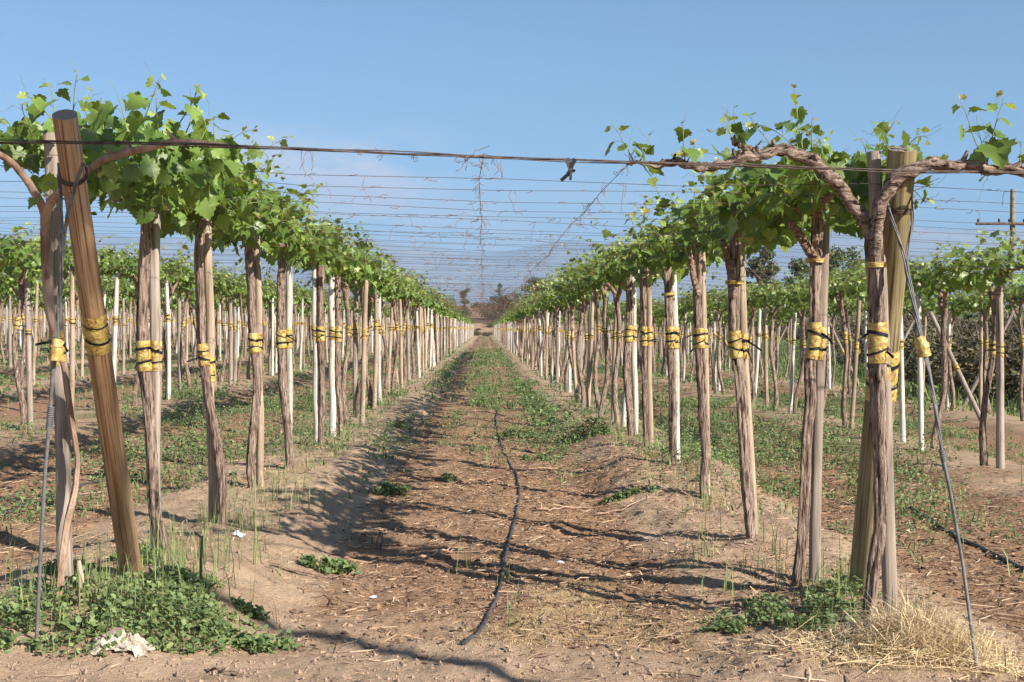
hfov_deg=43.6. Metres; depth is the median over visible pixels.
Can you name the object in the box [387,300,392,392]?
vineyard stake
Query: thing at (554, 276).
trellis wire
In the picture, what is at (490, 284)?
trellis wire
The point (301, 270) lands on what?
trellis wire
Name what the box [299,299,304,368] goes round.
vineyard stake
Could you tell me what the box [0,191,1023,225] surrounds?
trellis wire
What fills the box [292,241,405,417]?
grape vine
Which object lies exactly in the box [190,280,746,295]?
trellis wire
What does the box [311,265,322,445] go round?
vineyard stake
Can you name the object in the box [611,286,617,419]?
vineyard stake
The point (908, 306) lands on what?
grape vine
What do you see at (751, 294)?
grape vine
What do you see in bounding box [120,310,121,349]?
vineyard stake
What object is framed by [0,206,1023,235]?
trellis wire
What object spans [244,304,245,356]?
vineyard stake
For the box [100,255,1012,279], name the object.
trellis wire
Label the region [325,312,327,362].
vineyard stake
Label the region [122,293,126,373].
vineyard stake
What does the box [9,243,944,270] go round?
trellis wire
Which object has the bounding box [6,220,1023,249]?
trellis wire
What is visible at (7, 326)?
vineyard stake
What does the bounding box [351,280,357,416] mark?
vineyard stake
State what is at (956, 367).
leaning post
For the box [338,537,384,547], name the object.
pruned cane
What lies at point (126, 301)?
grape vine
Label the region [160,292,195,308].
grape vine
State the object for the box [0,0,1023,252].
sky
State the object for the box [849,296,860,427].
vineyard stake
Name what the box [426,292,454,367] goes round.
grape vine
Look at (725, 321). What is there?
grape vine
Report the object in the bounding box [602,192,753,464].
grape vine
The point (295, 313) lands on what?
grape vine
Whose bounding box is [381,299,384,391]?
vineyard stake
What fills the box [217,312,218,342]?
vineyard stake
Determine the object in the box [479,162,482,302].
lengthwise wire
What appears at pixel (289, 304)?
vineyard stake
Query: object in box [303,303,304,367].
vineyard stake
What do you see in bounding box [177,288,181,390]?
vineyard stake
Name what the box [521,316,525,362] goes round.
vineyard stake
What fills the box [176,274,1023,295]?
trellis wire
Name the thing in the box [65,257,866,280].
trellis wire
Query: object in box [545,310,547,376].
vineyard stake
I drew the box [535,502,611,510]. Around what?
pruned cane
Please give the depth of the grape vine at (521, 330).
59.87 m
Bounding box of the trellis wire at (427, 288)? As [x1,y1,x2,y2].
[34,276,947,300]
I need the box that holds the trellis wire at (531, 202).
[0,181,1023,212]
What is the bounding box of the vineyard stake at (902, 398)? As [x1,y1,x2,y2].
[898,314,908,441]
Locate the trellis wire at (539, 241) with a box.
[1,223,1023,254]
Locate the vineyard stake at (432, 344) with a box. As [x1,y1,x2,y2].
[430,310,433,366]
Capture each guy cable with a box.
[35,163,84,641]
[887,195,978,671]
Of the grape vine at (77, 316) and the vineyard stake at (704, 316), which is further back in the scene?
the grape vine at (77, 316)
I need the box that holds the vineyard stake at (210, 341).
[199,219,216,521]
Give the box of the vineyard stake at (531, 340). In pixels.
[530,316,531,366]
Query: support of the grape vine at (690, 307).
on the ground at (316, 539)
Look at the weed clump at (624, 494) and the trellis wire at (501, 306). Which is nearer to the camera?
the weed clump at (624, 494)
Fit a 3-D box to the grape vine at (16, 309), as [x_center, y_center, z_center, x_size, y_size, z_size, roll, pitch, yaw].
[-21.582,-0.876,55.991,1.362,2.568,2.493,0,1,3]
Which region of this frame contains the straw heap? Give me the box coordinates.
[702,582,1023,680]
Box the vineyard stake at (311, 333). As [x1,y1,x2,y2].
[311,314,312,349]
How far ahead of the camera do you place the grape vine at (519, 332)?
63.38 m
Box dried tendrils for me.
[0,146,1006,315]
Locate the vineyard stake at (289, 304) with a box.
[285,261,292,421]
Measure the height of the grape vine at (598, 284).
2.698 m
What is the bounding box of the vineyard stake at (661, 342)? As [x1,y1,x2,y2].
[660,325,661,358]
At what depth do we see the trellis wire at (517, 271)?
15.87 m
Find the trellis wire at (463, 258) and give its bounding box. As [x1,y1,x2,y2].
[5,243,988,267]
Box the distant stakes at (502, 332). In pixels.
[0,306,756,355]
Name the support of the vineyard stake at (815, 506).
on the ground at (316, 539)
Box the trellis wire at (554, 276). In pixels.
[98,260,1012,286]
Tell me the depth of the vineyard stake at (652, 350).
42.84 m
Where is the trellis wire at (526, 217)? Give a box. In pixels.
[18,198,1023,232]
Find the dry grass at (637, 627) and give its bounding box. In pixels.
[392,566,1022,681]
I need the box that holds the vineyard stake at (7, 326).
[6,300,7,354]
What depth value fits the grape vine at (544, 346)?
37.91 m
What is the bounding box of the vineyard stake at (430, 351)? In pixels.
[429,310,432,368]
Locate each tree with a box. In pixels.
[459,288,469,315]
[487,282,514,310]
[507,291,525,310]
[520,276,547,300]
[746,246,781,335]
[782,258,808,320]
[806,244,865,319]
[906,258,925,313]
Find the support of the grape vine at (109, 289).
on the ground at (316, 539)
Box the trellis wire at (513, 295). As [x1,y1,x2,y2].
[119,283,852,303]
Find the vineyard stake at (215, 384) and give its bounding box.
[214,364,216,388]
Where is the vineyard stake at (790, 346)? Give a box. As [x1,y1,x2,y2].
[789,319,791,378]
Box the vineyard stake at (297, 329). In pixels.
[297,313,298,349]
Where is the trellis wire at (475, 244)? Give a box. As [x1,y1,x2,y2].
[2,231,986,257]
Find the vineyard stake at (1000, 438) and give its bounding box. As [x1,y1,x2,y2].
[995,285,1011,468]
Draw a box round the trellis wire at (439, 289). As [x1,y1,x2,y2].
[5,275,910,300]
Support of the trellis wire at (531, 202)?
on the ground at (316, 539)
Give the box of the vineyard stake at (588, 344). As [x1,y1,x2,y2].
[586,298,590,400]
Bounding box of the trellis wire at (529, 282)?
[170,271,959,291]
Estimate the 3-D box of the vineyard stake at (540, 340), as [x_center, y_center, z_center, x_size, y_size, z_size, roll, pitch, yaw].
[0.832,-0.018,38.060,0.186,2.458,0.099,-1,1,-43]
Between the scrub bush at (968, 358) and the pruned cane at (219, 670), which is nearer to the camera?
the pruned cane at (219, 670)
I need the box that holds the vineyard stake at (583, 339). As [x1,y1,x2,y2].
[583,324,584,353]
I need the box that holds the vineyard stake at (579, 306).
[574,305,582,380]
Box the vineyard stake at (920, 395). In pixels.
[916,281,923,449]
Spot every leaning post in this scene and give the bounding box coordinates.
[760,324,799,374]
[794,320,862,390]
[898,311,986,426]
[903,318,962,393]
[962,313,1019,406]
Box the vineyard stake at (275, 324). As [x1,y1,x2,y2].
[274,310,275,339]
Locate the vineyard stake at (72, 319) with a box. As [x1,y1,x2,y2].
[69,262,77,409]
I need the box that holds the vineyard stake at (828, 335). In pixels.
[827,311,830,388]
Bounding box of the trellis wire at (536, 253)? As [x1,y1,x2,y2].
[0,239,975,261]
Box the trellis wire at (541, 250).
[10,234,1013,261]
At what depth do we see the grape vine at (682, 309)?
34.34 m
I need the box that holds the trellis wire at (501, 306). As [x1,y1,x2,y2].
[352,302,751,312]
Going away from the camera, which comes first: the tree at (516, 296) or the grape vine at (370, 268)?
the grape vine at (370, 268)
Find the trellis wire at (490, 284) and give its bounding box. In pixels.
[128,270,963,292]
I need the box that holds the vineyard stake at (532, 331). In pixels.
[530,314,533,368]
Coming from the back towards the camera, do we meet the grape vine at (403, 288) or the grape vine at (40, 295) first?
the grape vine at (40, 295)
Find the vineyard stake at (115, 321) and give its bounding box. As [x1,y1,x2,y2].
[112,272,118,380]
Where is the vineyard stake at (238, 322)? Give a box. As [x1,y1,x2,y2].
[237,305,239,358]
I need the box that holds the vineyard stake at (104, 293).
[103,287,105,304]
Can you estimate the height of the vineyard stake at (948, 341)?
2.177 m
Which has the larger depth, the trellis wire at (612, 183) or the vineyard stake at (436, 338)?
the vineyard stake at (436, 338)
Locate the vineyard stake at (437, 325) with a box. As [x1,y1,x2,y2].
[436,313,438,362]
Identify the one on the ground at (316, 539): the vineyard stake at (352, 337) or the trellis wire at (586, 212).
the vineyard stake at (352, 337)
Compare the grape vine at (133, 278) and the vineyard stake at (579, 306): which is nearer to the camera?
the grape vine at (133, 278)
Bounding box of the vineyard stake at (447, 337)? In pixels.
[446,317,447,355]
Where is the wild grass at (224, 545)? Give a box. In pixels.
[0,389,1023,672]
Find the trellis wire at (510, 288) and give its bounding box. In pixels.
[69,274,960,298]
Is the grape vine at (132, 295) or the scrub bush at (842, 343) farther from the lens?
the scrub bush at (842, 343)
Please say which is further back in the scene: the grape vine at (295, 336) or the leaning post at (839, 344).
the grape vine at (295, 336)
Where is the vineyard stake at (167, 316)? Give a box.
[164,274,170,398]
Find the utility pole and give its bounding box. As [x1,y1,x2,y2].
[976,189,1023,312]
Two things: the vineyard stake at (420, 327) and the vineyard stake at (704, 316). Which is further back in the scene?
the vineyard stake at (420, 327)
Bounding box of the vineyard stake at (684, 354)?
[682,308,686,383]
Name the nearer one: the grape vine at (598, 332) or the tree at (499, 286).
the grape vine at (598, 332)
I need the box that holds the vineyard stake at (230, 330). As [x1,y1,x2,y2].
[228,290,232,385]
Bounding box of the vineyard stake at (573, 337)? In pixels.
[570,305,577,400]
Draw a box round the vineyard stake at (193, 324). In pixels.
[192,304,194,362]
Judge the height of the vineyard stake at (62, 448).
2.411 m
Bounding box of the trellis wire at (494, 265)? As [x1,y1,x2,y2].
[11,249,1010,277]
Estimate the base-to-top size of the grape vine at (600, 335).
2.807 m
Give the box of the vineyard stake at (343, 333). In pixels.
[341,309,344,357]
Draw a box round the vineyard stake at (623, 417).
[621,384,625,426]
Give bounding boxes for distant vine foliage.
[11,306,691,328]
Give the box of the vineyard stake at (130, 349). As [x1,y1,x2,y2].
[129,301,131,356]
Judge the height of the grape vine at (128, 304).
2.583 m
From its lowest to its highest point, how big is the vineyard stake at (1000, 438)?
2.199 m
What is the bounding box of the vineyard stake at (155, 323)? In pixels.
[149,206,162,546]
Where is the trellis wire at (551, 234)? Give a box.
[31,216,1023,245]
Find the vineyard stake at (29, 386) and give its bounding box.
[18,268,33,429]
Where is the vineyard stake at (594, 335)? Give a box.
[594,318,595,354]
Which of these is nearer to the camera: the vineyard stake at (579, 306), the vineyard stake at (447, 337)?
the vineyard stake at (579, 306)
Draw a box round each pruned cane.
[206,573,236,588]
[206,659,250,676]
[272,563,393,577]
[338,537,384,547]
[412,544,463,560]
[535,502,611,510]
[597,497,657,513]
[631,544,705,564]
[784,644,850,666]
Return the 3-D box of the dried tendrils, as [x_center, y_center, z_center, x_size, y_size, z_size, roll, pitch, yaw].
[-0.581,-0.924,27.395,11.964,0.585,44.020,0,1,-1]
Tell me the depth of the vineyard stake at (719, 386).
30.67 m
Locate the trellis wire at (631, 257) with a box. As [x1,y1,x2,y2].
[0,241,1020,268]
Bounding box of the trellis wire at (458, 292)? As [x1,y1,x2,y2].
[74,281,1023,306]
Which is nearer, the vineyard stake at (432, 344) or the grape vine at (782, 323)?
the vineyard stake at (432, 344)
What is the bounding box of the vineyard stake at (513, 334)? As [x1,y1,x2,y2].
[512,321,513,352]
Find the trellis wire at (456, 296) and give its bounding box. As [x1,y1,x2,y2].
[124,285,612,300]
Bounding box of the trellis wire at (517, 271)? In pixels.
[28,255,1012,282]
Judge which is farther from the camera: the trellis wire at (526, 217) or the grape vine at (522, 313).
the grape vine at (522, 313)
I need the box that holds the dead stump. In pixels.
[371,532,383,550]
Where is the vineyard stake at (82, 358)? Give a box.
[77,324,83,379]
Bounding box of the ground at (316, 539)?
[0,303,1023,681]
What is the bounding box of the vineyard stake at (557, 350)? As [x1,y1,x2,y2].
[555,305,558,389]
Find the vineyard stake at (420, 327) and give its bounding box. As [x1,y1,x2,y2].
[419,304,421,370]
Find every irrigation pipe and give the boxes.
[0,478,105,514]
[462,409,519,644]
[908,504,1023,569]
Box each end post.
[52,109,141,576]
[848,146,916,595]
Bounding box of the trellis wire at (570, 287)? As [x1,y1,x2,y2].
[183,276,985,297]
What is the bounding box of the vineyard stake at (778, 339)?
[775,314,779,370]
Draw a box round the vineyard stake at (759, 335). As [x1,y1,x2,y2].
[754,305,761,395]
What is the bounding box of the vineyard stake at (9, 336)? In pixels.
[8,293,11,366]
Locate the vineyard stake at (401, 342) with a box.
[399,299,403,386]
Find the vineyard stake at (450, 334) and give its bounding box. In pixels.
[449,318,450,353]
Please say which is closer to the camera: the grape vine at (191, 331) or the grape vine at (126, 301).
the grape vine at (126, 301)
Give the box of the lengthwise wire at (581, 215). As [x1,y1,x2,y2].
[496,163,629,312]
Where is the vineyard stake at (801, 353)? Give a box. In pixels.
[800,332,802,383]
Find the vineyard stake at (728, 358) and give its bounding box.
[727,330,729,369]
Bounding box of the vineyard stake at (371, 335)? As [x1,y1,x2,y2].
[370,313,372,352]
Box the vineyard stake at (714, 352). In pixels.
[713,310,717,393]
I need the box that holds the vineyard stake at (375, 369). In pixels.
[372,287,378,409]
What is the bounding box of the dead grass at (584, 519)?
[11,414,880,626]
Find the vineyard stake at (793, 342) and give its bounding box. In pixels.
[788,297,796,413]
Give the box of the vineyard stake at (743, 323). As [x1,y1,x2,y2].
[739,232,760,533]
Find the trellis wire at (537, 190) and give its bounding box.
[1,165,1019,203]
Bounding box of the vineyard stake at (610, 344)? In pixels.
[609,318,610,359]
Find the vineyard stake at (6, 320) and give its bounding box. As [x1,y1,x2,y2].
[6,303,6,337]
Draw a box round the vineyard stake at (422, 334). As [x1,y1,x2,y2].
[421,308,424,374]
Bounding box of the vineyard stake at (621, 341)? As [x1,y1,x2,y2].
[620,315,623,365]
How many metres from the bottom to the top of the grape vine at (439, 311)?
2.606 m
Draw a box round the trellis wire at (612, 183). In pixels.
[83,155,1015,191]
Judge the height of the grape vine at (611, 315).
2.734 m
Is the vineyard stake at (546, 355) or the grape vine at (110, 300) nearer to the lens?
the vineyard stake at (546, 355)
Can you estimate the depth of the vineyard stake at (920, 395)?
15.69 m
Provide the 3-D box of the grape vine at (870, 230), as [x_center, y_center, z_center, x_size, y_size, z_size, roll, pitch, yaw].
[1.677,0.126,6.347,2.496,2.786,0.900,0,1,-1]
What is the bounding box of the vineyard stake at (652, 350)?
[652,324,653,372]
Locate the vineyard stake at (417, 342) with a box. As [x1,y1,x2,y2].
[415,300,420,379]
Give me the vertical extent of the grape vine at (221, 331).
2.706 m
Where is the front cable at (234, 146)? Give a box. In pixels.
[0,139,1023,173]
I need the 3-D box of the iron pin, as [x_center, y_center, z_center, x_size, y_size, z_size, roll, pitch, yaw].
[-1.601,1.137,6.539,0.050,0.335,0.014,0,1,-1]
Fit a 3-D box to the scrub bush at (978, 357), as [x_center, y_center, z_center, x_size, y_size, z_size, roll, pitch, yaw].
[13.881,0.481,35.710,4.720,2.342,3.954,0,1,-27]
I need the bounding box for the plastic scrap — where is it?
[231,530,245,536]
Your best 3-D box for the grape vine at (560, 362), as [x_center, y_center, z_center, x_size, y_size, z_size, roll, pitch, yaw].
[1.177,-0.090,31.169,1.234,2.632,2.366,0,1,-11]
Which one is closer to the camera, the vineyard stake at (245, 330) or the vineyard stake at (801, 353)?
the vineyard stake at (801, 353)
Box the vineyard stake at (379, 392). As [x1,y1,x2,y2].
[377,293,383,403]
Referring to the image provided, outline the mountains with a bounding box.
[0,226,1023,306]
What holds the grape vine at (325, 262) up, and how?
on the ground at (316, 539)
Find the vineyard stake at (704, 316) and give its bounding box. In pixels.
[690,250,709,494]
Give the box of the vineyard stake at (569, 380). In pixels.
[568,338,570,391]
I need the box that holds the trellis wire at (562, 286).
[173,275,956,295]
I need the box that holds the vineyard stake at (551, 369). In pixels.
[550,322,553,382]
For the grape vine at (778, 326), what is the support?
on the ground at (316, 539)
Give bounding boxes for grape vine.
[0,59,241,603]
[0,87,294,549]
[0,221,73,429]
[0,226,39,269]
[0,271,41,291]
[0,272,75,384]
[0,285,17,355]
[0,287,32,366]
[4,297,40,303]
[4,302,13,329]
[11,284,42,364]
[11,301,33,347]
[13,219,138,325]
[30,286,69,362]
[30,298,39,352]
[30,301,43,334]
[32,274,112,379]
[33,238,168,279]
[62,285,77,351]
[76,274,131,293]
[101,240,192,405]
[106,276,135,373]
[106,294,121,305]
[108,293,132,307]
[108,300,136,356]
[110,134,326,523]
[119,282,162,370]
[119,307,121,337]
[120,305,127,348]
[126,280,172,339]
[160,253,216,399]
[160,254,239,391]
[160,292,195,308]
[161,302,176,352]
[162,287,195,364]
[170,303,181,353]
[171,308,173,344]
[177,170,357,488]
[179,261,245,319]
[182,290,215,363]
[189,308,195,351]
[193,269,264,384]
[194,296,220,307]
[214,297,245,357]
[214,307,226,348]
[215,298,232,360]
[225,186,365,468]
[226,303,246,356]
[227,263,273,382]
[236,273,276,378]
[262,277,285,374]
[262,279,297,374]
[262,280,307,308]
[263,208,376,446]
[264,302,275,354]
[285,280,311,368]
[292,227,396,435]
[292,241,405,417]
[294,305,305,349]
[296,282,311,358]
[297,308,311,332]
[299,286,327,365]
[305,238,416,425]
[307,288,327,305]
[311,261,411,408]
[327,271,428,393]
[342,295,359,355]
[358,275,429,385]
[358,300,361,355]
[370,306,388,351]
[379,269,422,396]
[387,279,434,378]
[391,268,421,392]
[394,269,429,388]
[398,274,430,370]
[410,288,439,376]
[414,283,448,371]
[416,287,440,374]
[418,304,441,361]
[421,294,445,362]
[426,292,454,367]
[426,300,449,359]
[429,298,451,344]
[429,308,448,356]
[434,294,453,360]
[439,308,452,351]
[442,312,455,354]
[442,315,460,349]
[443,309,458,355]
[451,310,461,348]
[507,308,518,351]
[508,307,520,356]
[508,312,522,355]
[510,310,519,356]
[510,312,525,358]
[511,297,530,364]
[512,307,523,356]
[516,300,537,368]
[517,300,529,361]
[518,295,540,360]
[519,294,535,366]
[521,298,549,370]
[522,288,575,389]
[525,295,549,369]
[525,295,549,373]
[526,289,547,375]
[528,301,577,368]
[529,288,552,377]
[530,270,622,406]
[530,289,554,380]
[534,247,638,418]
[537,290,587,383]
[539,284,612,391]
[544,278,607,387]
[546,252,608,408]
[547,241,663,427]
[553,280,613,400]
[561,236,680,435]
[575,217,720,446]
[594,306,602,358]
[600,301,620,362]
[601,304,625,365]
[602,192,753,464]
[604,80,1023,625]
[608,300,625,324]
[610,302,630,367]
[623,298,654,369]
[624,296,660,370]
[629,161,784,498]
[629,161,839,538]
[636,296,661,320]
[636,299,665,375]
[639,302,659,372]
[652,298,682,318]
[652,298,691,382]
[655,322,660,356]
[671,112,948,585]
[677,284,727,389]
[677,291,694,383]
[678,283,718,318]
[678,316,688,363]
[678,317,682,362]
[691,288,727,394]
[706,285,776,311]
[707,309,723,367]
[707,315,712,365]
[707,323,722,358]
[710,311,727,369]
[717,280,767,400]
[720,310,732,370]
[721,320,727,348]
[746,274,805,407]
[747,307,763,332]
[747,309,770,375]
[750,306,783,376]
[750,320,768,359]
[754,320,769,365]
[755,275,845,413]
[762,319,786,368]
[774,303,798,379]
[781,306,808,383]
[784,264,864,420]
[798,249,865,429]
[828,260,948,430]
[828,294,864,392]
[828,300,851,388]
[844,299,911,316]
[849,299,911,398]
[903,293,949,335]
[904,250,1012,449]
[909,228,1023,465]
[921,291,1011,410]
[930,284,1023,413]
[969,271,1023,420]
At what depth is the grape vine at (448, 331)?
70.48 m
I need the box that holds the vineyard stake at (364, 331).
[359,280,368,424]
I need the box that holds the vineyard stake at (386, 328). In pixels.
[385,316,386,340]
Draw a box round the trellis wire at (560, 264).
[11,245,1021,274]
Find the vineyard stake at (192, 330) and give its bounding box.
[191,311,192,351]
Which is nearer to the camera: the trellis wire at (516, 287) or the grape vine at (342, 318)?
the trellis wire at (516, 287)
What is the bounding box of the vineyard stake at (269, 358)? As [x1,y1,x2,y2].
[268,301,270,374]
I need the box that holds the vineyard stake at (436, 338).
[435,313,438,364]
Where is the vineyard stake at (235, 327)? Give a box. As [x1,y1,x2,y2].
[233,295,239,382]
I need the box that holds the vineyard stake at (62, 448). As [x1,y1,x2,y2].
[35,132,74,597]
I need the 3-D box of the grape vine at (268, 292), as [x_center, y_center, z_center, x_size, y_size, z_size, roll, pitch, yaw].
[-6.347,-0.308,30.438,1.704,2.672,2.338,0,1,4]
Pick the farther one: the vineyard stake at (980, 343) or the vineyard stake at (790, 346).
the vineyard stake at (790, 346)
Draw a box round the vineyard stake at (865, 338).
[864,306,867,384]
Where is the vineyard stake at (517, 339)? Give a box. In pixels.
[516,324,518,355]
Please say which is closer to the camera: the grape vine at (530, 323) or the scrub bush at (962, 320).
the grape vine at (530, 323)
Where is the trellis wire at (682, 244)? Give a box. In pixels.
[11,228,1003,255]
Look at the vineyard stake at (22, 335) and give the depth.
36.21 m
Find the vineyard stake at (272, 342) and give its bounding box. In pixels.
[271,286,273,375]
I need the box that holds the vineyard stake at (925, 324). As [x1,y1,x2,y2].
[922,311,926,398]
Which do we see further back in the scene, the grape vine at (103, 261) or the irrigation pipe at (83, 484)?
the grape vine at (103, 261)
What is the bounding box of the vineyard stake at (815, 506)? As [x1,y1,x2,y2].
[809,217,832,582]
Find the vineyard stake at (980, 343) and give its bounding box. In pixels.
[977,295,982,410]
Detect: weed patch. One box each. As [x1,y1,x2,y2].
[0,542,302,661]
[695,567,881,634]
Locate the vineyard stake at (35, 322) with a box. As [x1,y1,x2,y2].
[32,277,38,384]
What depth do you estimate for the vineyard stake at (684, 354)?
34.49 m
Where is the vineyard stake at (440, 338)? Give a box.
[440,313,441,360]
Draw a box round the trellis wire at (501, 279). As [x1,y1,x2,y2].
[107,267,994,291]
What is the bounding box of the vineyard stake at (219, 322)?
[218,304,220,360]
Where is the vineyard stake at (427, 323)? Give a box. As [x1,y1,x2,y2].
[426,306,428,347]
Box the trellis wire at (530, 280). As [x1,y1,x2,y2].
[109,264,994,288]
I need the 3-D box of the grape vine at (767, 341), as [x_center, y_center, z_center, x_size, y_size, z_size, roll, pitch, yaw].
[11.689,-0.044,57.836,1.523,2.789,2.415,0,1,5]
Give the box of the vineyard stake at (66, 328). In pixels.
[65,296,68,361]
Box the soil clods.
[0,498,1023,681]
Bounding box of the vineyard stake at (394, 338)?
[393,317,398,384]
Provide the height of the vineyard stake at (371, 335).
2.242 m
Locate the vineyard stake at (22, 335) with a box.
[20,320,24,364]
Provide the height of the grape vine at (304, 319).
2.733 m
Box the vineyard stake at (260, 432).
[253,235,263,486]
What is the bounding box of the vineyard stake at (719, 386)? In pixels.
[716,311,720,390]
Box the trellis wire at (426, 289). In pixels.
[6,278,687,297]
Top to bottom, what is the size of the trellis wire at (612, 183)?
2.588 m
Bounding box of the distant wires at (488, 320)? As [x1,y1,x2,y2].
[127,305,806,323]
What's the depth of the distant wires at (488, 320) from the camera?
79.07 m
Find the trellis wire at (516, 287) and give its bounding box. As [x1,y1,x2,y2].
[184,275,974,297]
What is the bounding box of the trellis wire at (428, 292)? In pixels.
[74,280,856,302]
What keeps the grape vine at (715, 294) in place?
on the ground at (316, 539)
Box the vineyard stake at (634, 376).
[631,275,637,434]
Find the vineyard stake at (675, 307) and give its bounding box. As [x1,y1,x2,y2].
[671,268,680,462]
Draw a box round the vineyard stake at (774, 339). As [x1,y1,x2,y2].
[773,333,775,361]
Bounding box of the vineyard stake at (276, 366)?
[275,340,277,372]
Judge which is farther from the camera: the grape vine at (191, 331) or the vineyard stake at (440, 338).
the grape vine at (191, 331)
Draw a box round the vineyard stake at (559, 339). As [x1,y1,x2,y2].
[559,311,560,377]
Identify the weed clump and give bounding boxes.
[299,552,361,575]
[367,477,410,496]
[384,419,411,429]
[438,471,456,482]
[495,427,543,438]
[517,454,551,460]
[568,410,612,441]
[600,486,657,503]
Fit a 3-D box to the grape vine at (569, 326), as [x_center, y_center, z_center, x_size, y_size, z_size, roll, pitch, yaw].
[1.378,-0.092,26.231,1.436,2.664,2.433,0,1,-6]
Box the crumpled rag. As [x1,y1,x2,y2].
[87,627,155,657]
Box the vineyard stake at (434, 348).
[433,331,435,365]
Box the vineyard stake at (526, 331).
[525,314,527,364]
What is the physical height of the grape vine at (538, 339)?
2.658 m
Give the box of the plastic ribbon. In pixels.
[560,157,576,181]
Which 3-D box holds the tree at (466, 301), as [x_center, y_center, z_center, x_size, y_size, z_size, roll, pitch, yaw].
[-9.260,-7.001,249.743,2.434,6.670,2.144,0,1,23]
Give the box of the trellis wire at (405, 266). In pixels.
[110,257,1023,280]
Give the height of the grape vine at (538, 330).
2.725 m
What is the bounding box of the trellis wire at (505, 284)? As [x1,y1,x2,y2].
[160,272,988,295]
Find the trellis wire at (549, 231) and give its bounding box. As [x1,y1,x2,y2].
[0,211,1023,243]
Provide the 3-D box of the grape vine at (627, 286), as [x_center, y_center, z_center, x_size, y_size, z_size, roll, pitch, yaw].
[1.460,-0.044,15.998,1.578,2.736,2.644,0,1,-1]
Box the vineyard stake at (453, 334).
[453,319,455,350]
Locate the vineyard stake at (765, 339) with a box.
[763,304,768,406]
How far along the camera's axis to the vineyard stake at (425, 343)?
38.28 m
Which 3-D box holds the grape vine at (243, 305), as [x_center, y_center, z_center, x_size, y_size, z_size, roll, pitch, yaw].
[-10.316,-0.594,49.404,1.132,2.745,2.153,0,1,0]
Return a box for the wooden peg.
[76,560,83,606]
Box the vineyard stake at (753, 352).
[752,328,753,373]
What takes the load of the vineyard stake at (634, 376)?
on the ground at (316, 539)
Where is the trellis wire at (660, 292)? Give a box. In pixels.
[183,278,978,299]
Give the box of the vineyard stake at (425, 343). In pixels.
[423,307,426,372]
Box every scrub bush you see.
[469,301,485,309]
[478,305,503,315]
[480,309,502,321]
[481,331,492,335]
[774,321,806,339]
[775,319,831,329]
[829,325,860,339]
[830,325,864,361]
[831,314,868,325]
[832,339,864,367]
[835,316,863,335]
[840,310,912,333]
[851,315,969,370]
[862,314,940,332]
[898,313,1023,403]
[898,346,961,382]
[903,314,939,332]
[903,314,1008,365]
[903,317,931,347]
[926,304,1014,336]
[930,313,1019,356]
[931,312,989,328]
[940,338,1020,382]
[952,326,1019,342]
[952,326,1020,398]
[958,319,1019,394]
[964,302,1023,338]
[974,307,1023,336]
[1009,322,1023,335]
[1013,372,1023,395]
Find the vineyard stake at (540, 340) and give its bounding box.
[537,308,541,375]
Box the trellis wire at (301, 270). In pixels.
[106,265,540,278]
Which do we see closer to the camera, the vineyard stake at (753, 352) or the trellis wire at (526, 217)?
the trellis wire at (526, 217)
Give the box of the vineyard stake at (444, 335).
[443,316,444,357]
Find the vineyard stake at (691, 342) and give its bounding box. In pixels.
[690,323,691,363]
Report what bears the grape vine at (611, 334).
on the ground at (316, 539)
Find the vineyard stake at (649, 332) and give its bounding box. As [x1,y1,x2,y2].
[639,268,656,447]
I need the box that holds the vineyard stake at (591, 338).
[586,286,593,409]
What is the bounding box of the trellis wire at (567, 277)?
[105,264,1008,287]
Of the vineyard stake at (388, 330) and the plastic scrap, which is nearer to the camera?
the plastic scrap
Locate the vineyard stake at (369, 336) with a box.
[368,320,369,352]
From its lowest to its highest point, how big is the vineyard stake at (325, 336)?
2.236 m
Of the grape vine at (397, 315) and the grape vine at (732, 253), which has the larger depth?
the grape vine at (397, 315)
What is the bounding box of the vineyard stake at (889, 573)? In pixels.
[867,151,897,619]
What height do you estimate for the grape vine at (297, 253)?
2.822 m
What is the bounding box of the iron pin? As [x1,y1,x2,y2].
[194,531,202,576]
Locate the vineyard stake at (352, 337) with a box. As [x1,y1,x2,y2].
[351,309,352,357]
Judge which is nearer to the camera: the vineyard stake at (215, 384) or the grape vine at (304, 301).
the vineyard stake at (215, 384)
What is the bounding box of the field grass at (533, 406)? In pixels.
[0,330,1023,566]
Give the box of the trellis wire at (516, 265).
[32,249,931,274]
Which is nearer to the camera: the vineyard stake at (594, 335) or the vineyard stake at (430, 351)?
the vineyard stake at (430, 351)
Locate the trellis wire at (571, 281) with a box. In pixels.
[129,268,1005,291]
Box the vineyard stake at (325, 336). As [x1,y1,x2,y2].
[324,306,327,362]
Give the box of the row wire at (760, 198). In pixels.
[579,179,806,282]
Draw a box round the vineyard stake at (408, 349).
[405,301,412,382]
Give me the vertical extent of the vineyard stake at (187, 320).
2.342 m
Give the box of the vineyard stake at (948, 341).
[945,307,950,410]
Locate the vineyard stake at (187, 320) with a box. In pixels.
[186,303,188,363]
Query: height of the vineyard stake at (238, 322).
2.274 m
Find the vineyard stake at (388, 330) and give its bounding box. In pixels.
[388,316,389,346]
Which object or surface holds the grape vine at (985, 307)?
on the ground at (316, 539)
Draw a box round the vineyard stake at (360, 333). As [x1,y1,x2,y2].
[360,316,361,355]
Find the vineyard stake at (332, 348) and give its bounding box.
[325,276,341,436]

